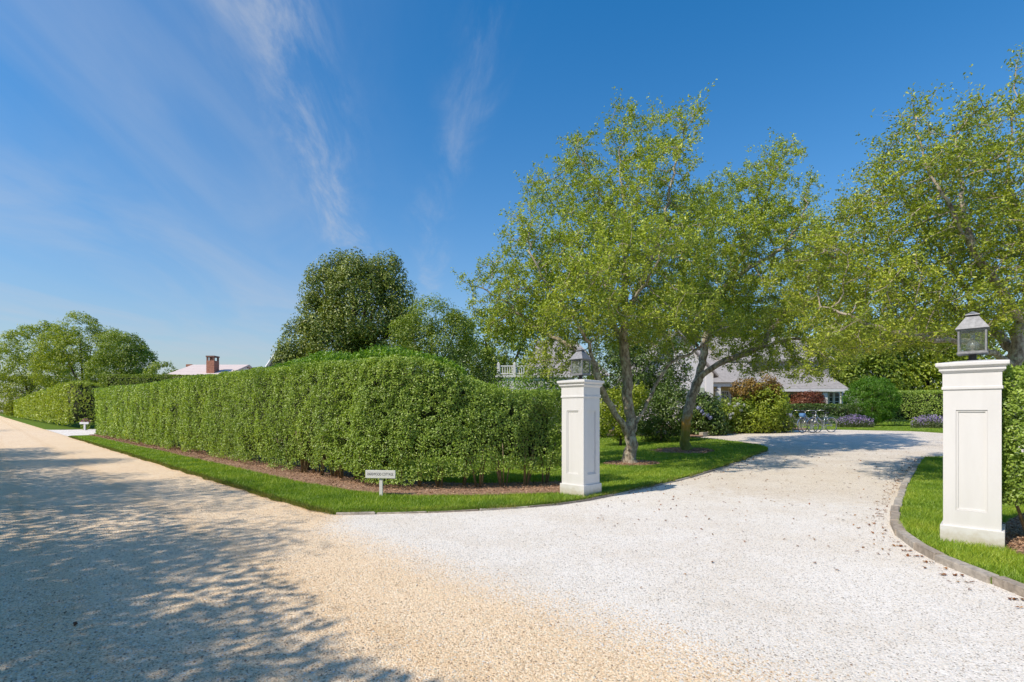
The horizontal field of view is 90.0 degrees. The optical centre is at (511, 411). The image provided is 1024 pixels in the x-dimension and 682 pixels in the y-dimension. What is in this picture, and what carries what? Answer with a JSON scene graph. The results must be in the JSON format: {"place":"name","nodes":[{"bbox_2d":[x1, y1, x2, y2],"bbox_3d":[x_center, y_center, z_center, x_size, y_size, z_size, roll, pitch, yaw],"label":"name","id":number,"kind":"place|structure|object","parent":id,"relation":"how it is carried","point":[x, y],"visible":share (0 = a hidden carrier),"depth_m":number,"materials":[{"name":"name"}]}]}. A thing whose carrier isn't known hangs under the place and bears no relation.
{"place":"outdoors","nodes":[
{"label":"outdoors","id":0,"kind":"place"},
{"bbox_2d":[0,414,96,429],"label":"lawn","id":1,"kind":"structure","parent":0,"point":[46,425],"depth_m":57.10,"materials":[{"name":"plant"}]},
{"bbox_2d":[0,320,77,415],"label":"street tree","id":2,"kind":"object","parent":1,"relation":"on","point":[22,381],"visible":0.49,"depth_m":121.91,"materials":[{"name":"green plant"}]},
{"bbox_2d":[3,380,105,424],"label":"clipped hedge","id":3,"kind":"object","parent":1,"relation":"on","point":[67,403],"visible":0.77,"depth_m":46.43,"materials":[{"name":"green plant"}]},
{"bbox_2d":[27,310,125,388],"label":"street tree","id":4,"kind":"object","parent":1,"relation":"on","point":[70,357],"visible":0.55,"depth_m":75.96,"materials":[{"name":"green plant"}]},
{"bbox_2d":[78,330,159,385],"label":"street tree","id":5,"kind":"object","parent":1,"relation":"on","point":[119,364],"visible":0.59,"depth_m":68.53,"materials":[{"name":"green plant"}]},
{"bbox_2d":[168,356,252,377],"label":"neighbour house","id":6,"kind":"structure","parent":1,"relation":"on","point":[212,366],"depth_m":47.27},
{"bbox_2d":[45,429,104,435],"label":"side drive","id":7,"kind":"structure","parent":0,"point":[77,432],"depth_m":36.50,"materials":[{"name":"white gravel"}]},
{"bbox_2d":[79,422,88,429],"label":"name sign","id":8,"kind":"object","parent":7,"relation":"on","point":[84,423],"visible":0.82,"depth_m":40.92,"materials":[{"name":"white paint"}]},
{"bbox_2d":[71,431,767,514],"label":"lawn front","id":9,"kind":"structure","parent":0,"point":[444,508],"depth_m":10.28,"materials":[{"name":"plant"}]},
{"bbox_2d":[68,436,334,513],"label":"verge grass","id":10,"kind":"structure","parent":9,"relation":"on","point":[271,496],"depth_m":10.24,"materials":[{"name":"green plant"}]},
{"bbox_2d":[89,433,561,495],"bbox_3d":[-12.605,1.438,19.985,34.732,0.030,3.588,0,0,41],"label":"mulch bed","id":11,"kind":"object","parent":9,"relation":"on","point":[434,490],"visible":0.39,"depth_m":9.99,"materials":[{"name":"brown wood"}]},
{"bbox_2d":[91,343,561,486],"bbox_3d":[-12.781,0.001,19.988,34.528,2.960,3.292,0,0,40],"label":"clipped hedge","id":12,"kind":"object","parent":11,"relation":"on","point":[360,411],"visible":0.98,"depth_m":10.20,"materials":[{"name":"green plant"}]},
{"bbox_2d":[270,246,420,373],"bbox_3d":[-8.393,-3.369,26.005,6.763,9.879,5.547,0,0,-35],"label":"evergreen tree","id":13,"kind":"object","parent":9,"relation":"on","point":[325,324],"visible":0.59,"depth_m":25.18,"materials":[{"name":"green plant"}]},
{"bbox_2d":[365,470,395,495],"bbox_3d":[-2.228,1.270,8.696,0.524,0.550,0.060,0,0,7],"label":"name sign","id":14,"kind":"object","parent":9,"relation":"on","point":[380,474],"visible":0.95,"depth_m":8.68,"materials":[{"name":"white paint"}]},
{"bbox_2d":[384,292,481,372],"bbox_3d":[-3.309,-1.628,20.982,4.154,6.404,2.927,0,0,0],"label":"leafy tree","id":15,"kind":"object","parent":9,"relation":"on","point":[453,321],"visible":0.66,"depth_m":20.51,"materials":[{"name":"green plant"}]},
{"bbox_2d":[438,339,511,461],"bbox_3d":[-1.028,-0.216,14.490,2.192,3.638,2.076,0,0,-33],"label":"shrub","id":16,"kind":"object","parent":9,"relation":"on","point":[481,375],"visible":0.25,"depth_m":14.35,"materials":[{"name":"green plant"}]},
{"bbox_2d":[492,364,563,465],"bbox_3d":[0.487,0.175,13.518,2.455,2.854,2.057,0,0,0],"label":"shrub","id":17,"kind":"object","parent":9,"relation":"on","point":[550,384],"visible":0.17,"depth_m":13.41,"materials":[{"name":"green plant"}]},
{"bbox_2d":[336,450,765,512],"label":"verge grass","id":18,"kind":"structure","parent":9,"relation":"on","point":[656,482],"depth_m":8.97,"materials":[{"name":"green plant"}]},
{"bbox_2d":[557,379,604,496],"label":"gate pillar","id":19,"kind":"structure","parent":9,"relation":"on","point":[581,436],"depth_m":8.87,"materials":[{"name":"paint"}]},
{"bbox_2d":[569,348,591,378],"bbox_3d":[1.211,-0.835,9.024,0.285,0.568,0.285,0,0,44],"label":"lantern","id":20,"kind":"object","parent":19,"relation":"on","point":[580,355],"visible":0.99,"depth_m":8.97,"materials":[{"name":"silver metal"}]},
{"bbox_2d":[600,381,651,445],"bbox_3d":[4.167,0.156,19.511,2.406,2.612,1.484,0,0,0],"label":"shrub","id":21,"kind":"object","parent":9,"relation":"on","point":[638,392],"visible":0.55,"depth_m":19.25,"materials":[{"name":"green plant"}]},
{"bbox_2d":[602,461,659,465],"bbox_3d":[3.223,1.413,14.002,1.593,0.053,1.263,0,0,0],"label":"tree pit","id":22,"kind":"object","parent":9,"relation":"on","point":[629,464],"visible":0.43,"depth_m":13.78,"materials":[{"name":"brown soil"}]},
{"bbox_2d":[451,79,771,463],"bbox_3d":[3.477,-3.549,14.090,8.918,10.155,6.530,0,0,-37],"label":"spreading tree","id":23,"kind":"object","parent":22,"relation":"on","point":[603,265],"visible":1,"depth_m":13.16,"materials":[{"name":"green plant"}]},
{"bbox_2d":[603,460,658,464],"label":"mulch chips","id":24,"kind":"object","parent":22,"relation":"on","point":[640,462],"visible":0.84,"depth_m":13.86,"materials":[{"name":"brown wood"}]},
{"bbox_2d":[634,378,695,441],"bbox_3d":[6.075,-0.003,20.975,3.019,2.757,2.208,0,0,0],"label":"shrub","id":25,"kind":"object","parent":9,"relation":"on","point":[678,395],"visible":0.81,"depth_m":20.59,"materials":[{"name":"green plant"}]},
{"bbox_2d":[650,448,713,453],"bbox_3d":[5.748,1.311,17.161,1.908,0.093,1.917,0,0,39],"label":"tree pit","id":26,"kind":"object","parent":9,"relation":"on","point":[685,452],"visible":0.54,"depth_m":16.93,"materials":[{"name":"brown soil"}]},
{"bbox_2d":[651,447,713,452],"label":"mulch chips","id":27,"kind":"object","parent":26,"relation":"on","point":[683,451],"visible":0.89,"depth_m":17.00,"materials":[{"name":"brown wood"}]},
{"bbox_2d":[658,127,881,450],"bbox_3d":[8.131,-3.929,17.067,6.211,10.727,5.637,0,0,0],"label":"spreading tree","id":28,"kind":"object","parent":26,"relation":"on","point":[755,221],"visible":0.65,"depth_m":16.41,"materials":[{"name":"green plant"}]},
{"bbox_2d":[0,416,874,681],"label":"road","id":29,"kind":"structure","parent":0,"point":[39,467],"depth_m":4.06,"materials":[{"name":"beige gravel"}]},
{"bbox_2d":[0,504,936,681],"bbox_3d":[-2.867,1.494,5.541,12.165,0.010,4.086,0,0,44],"label":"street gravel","id":30,"kind":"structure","parent":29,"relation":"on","point":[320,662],"depth_m":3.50,"materials":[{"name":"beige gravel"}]},
{"bbox_2d":[0,0,1023,411],"label":"sky","id":31,"kind":"structure","parent":0,"point":[173,173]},
{"bbox_2d":[2,412,1023,434],"bbox_3d":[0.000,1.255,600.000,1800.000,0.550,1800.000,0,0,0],"label":"ground","id":32,"kind":"structure","parent":0,"point":[829,420],"depth_m":63.24,"materials":[{"name":"green plant"}]},
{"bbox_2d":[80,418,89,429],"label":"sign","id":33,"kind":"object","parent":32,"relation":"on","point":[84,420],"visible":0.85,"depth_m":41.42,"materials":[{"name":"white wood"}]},
{"bbox_2d":[142,361,177,373],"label":"shrub","id":34,"kind":"object","parent":32,"relation":"on","point":[157,365],"visible":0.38,"depth_m":47.54,"materials":[{"name":"green plant"}]},
{"bbox_2d":[99,373,252,387],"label":"clipped hedge","id":35,"kind":"object","parent":32,"relation":"on","point":[114,380],"visible":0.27,"depth_m":36.34,"materials":[{"name":"green plant"}]},
{"bbox_2d":[265,352,287,373],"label":"gabled house","id":36,"kind":"structure","parent":32,"relation":"on","point":[269,363],"depth_m":43.75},
{"bbox_2d":[456,299,565,393],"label":"leafy tree","id":37,"kind":"object","parent":32,"relation":"on","point":[490,350],"visible":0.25,"depth_m":40.88,"materials":[{"name":"green plant"}]},
{"bbox_2d":[336,451,766,514],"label":"stone kerb","id":38,"kind":"structure","parent":32,"relation":"on","point":[480,509],"depth_m":8.02,"materials":[{"name":"stone"}]},
{"bbox_2d":[495,329,848,431],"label":"shingled house","id":39,"kind":"structure","parent":32,"relation":"on","point":[718,378],"depth_m":35.82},
{"bbox_2d":[721,391,728,402],"bbox_3d":[15.146,-1.031,36.385,0.585,0.879,0.070,0,0,0],"label":"window","id":40,"kind":"structure","parent":39,"relation":"in","point":[726,393],"depth_m":36.36,"materials":[{"name":"white paint"}]},
{"bbox_2d":[729,391,735,402],"bbox_3d":[15.753,-1.031,36.385,0.585,0.879,0.070,0,0,0],"label":"window","id":41,"kind":"structure","parent":39,"relation":"in","point":[730,395],"depth_m":36.39,"materials":[{"name":"white paint"}]},
{"bbox_2d":[788,392,803,403],"bbox_3d":[20.494,-0.820,36.985,1.168,1.140,0.070,0,0,0],"label":"window","id":42,"kind":"structure","parent":39,"relation":"in","point":[790,393],"depth_m":36.99,"materials":[{"name":"white paint"}]},
{"bbox_2d":[828,392,833,407],"bbox_3d":[23.022,-0.720,36.985,0.387,1.420,0.070,0,0,0],"label":"window","id":43,"kind":"structure","parent":39,"relation":"in","point":[830,394],"depth_m":36.98,"materials":[{"name":"white paint"}]},
{"bbox_2d":[834,392,839,407],"bbox_3d":[23.454,-0.720,36.985,0.428,1.420,0.070,0,0,0],"label":"window","id":44,"kind":"structure","parent":39,"relation":"in","point":[836,394],"depth_m":36.99,"materials":[{"name":"white paint"}]},
{"bbox_2d":[603,286,834,366],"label":"garden tree","id":45,"kind":"object","parent":32,"relation":"on","point":[698,328],"visible":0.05,"depth_m":48.89,"materials":[{"name":"green plant"}]},
{"bbox_2d":[827,315,929,415],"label":"garden tree","id":46,"kind":"object","parent":32,"relation":"on","point":[870,365],"visible":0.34,"depth_m":48.00,"materials":[{"name":"green plant"}]},
{"bbox_2d":[868,305,989,420],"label":"garden tree","id":47,"kind":"object","parent":32,"relation":"on","point":[929,370],"visible":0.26,"depth_m":48.14,"materials":[{"name":"green plant"}]},
{"bbox_2d":[890,457,1023,597],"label":"stone kerb","id":48,"kind":"structure","parent":32,"relation":"on","point":[939,557],"depth_m":5.13,"materials":[{"name":"stone"}]},
{"bbox_2d":[937,313,1023,416],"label":"garden tree","id":49,"kind":"object","parent":32,"relation":"on","point":[997,348],"visible":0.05,"depth_m":48.08,"materials":[{"name":"green plant"}]},
{"bbox_2d":[314,430,1023,681],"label":"driveway","id":50,"kind":"structure","parent":0,"point":[845,448],"depth_m":5.41,"materials":[{"name":"white gravel"}]},
{"bbox_2d":[33,449,1023,625],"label":"fallen leaves","id":51,"kind":"object","parent":50,"relation":"on","point":[76,623],"visible":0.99,"depth_m":7.33,"materials":[{"name":"brown plant"}]},
{"bbox_2d":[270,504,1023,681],"bbox_3d":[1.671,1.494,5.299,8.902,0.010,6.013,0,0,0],"label":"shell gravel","id":52,"kind":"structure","parent":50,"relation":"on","point":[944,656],"depth_m":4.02,"materials":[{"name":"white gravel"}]},
{"bbox_2d":[783,410,810,431],"bbox_3d":[13.772,0.466,24.704,1.805,1.078,0.624,0,0,-18],"label":"bicycle","id":53,"kind":"object","parent":50,"relation":"on","point":[790,415],"visible":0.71,"depth_m":24.63,"materials":[{"name":"silver metal"}]},
{"bbox_2d":[797,410,822,432],"bbox_3d":[14.057,0.471,24.154,1.805,1.078,0.624,0,0,-24],"label":"bicycle","id":54,"kind":"object","parent":50,"relation":"on","point":[802,415],"visible":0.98,"depth_m":24.02,"materials":[{"name":"silver metal"}]},
{"bbox_2d":[806,410,836,432],"bbox_3d":[14.660,0.460,24.221,1.805,1.078,0.624,0,0,-14],"label":"bicycle","id":55,"kind":"object","parent":50,"relation":"on","point":[809,419],"visible":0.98,"depth_m":24.19,"materials":[{"name":"silver metal"}]},
{"bbox_2d":[606,425,809,437],"bbox_3d":[10.250,1.073,29.260,15.500,0.397,13.480,0,0,0],"label":"planting bed","id":56,"kind":"object","parent":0,"point":[693,435],"visible":0.13,"depth_m":24.80,"materials":[{"name":"brown soil"}]},
{"bbox_2d":[586,329,697,436],"bbox_3d":[5.739,-1.308,24.018,5.722,5.217,3.252,0,0,0],"label":"shrub","id":57,"kind":"object","parent":56,"relation":"on","point":[646,377],"visible":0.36,"depth_m":23.44,"materials":[{"name":"green plant"}]},
{"bbox_2d":[680,391,731,435],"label":"hydrangea","id":58,"kind":"object","parent":56,"relation":"on","point":[708,414],"visible":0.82,"depth_m":23.48,"materials":[{"name":"green plant"}]},
{"bbox_2d":[699,429,731,436],"bbox_3d":[9.747,1.029,24.282,3.198,0.319,0.273,0,0,-41],"label":"stone edging","id":59,"kind":"object","parent":56,"relation":"on","point":[704,434],"visible":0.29,"depth_m":23.37,"materials":[{"name":"beige stone"}]},
{"bbox_2d":[711,394,764,432],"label":"hydrangea","id":60,"kind":"object","parent":56,"relation":"on","point":[741,405],"visible":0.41,"depth_m":24.36,"materials":[{"name":"green plant"}]},
{"bbox_2d":[726,372,796,432],"bbox_3d":[12.157,-0.460,25.012,3.479,3.176,2.605,0,0,0],"label":"shrub","id":61,"kind":"object","parent":56,"relation":"on","point":[764,394],"visible":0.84,"depth_m":24.44,"materials":[{"name":"green plant"}]},
{"bbox_2d":[791,421,1023,432],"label":"lawn","id":62,"kind":"structure","parent":0,"point":[933,431],"depth_m":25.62,"materials":[{"name":"plant"}]},
{"bbox_2d":[789,390,829,423],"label":"red shrub","id":63,"kind":"object","parent":62,"relation":"on","point":[818,397],"visible":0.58,"depth_m":34.72,"materials":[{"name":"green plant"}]},
{"bbox_2d":[774,403,858,421],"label":"hedge","id":64,"kind":"object","parent":62,"relation":"on","point":[837,411],"visible":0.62,"depth_m":30.18,"materials":[{"name":"green plant"}]},
{"bbox_2d":[835,414,874,427],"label":"lavender","id":65,"kind":"object","parent":62,"relation":"on","point":[862,422],"visible":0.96,"depth_m":28.26,"materials":[{"name":"purple plant"}]},
{"bbox_2d":[840,375,903,423],"bbox_3d":[21.793,-0.590,31.024,3.161,3.288,3.052,0,0,0],"label":"round bush","id":66,"kind":"object","parent":62,"relation":"on","point":[885,389],"visible":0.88,"depth_m":30.43,"materials":[{"name":"green plant"}]},
{"bbox_2d":[858,390,942,425],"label":"garden hedge","id":67,"kind":"object","parent":62,"relation":"on","point":[915,404],"visible":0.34,"depth_m":31.61,"materials":[{"name":"green plant"}]},
{"bbox_2d":[910,414,942,427],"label":"lavender","id":68,"kind":"object","parent":62,"relation":"on","point":[923,422],"visible":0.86,"depth_m":27.30,"materials":[{"name":"purple plant"}]},
{"bbox_2d":[892,455,1023,583],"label":"lawn side","id":69,"kind":"structure","parent":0,"point":[952,543],"depth_m":6.41,"materials":[{"name":"plant"}]},
{"bbox_2d":[758,43,1023,475],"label":"spreading tree","id":70,"kind":"object","parent":69,"relation":"on","point":[880,278],"visible":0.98,"depth_m":9.86,"materials":[{"name":"green plant"}]},
{"bbox_2d":[935,360,1009,548],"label":"gate pillar","id":71,"kind":"structure","parent":69,"relation":"on","point":[972,451],"depth_m":5.55,"materials":[{"name":"paint"}]},
{"bbox_2d":[955,311,989,360],"bbox_3d":[5.146,-0.835,5.721,0.285,0.568,0.285,0,0,44],"label":"lantern","id":72,"kind":"object","parent":71,"relation":"on","point":[973,322],"visible":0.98,"depth_m":5.68,"materials":[{"name":"silver metal"}]},
{"bbox_2d":[1003,513,1023,554],"bbox_3d":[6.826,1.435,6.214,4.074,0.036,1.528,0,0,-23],"label":"mulch bed","id":73,"kind":"object","parent":69,"relation":"on","point":[1010,529],"visible":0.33,"depth_m":5.78,"materials":[{"name":"brown wood"}]},
{"bbox_2d":[1002,364,1023,530],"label":"clipped hedge","id":74,"kind":"object","parent":73,"relation":"in","point":[1012,402],"visible":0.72,"depth_m":5.43,"materials":[{"name":"green plant"}]}
]}

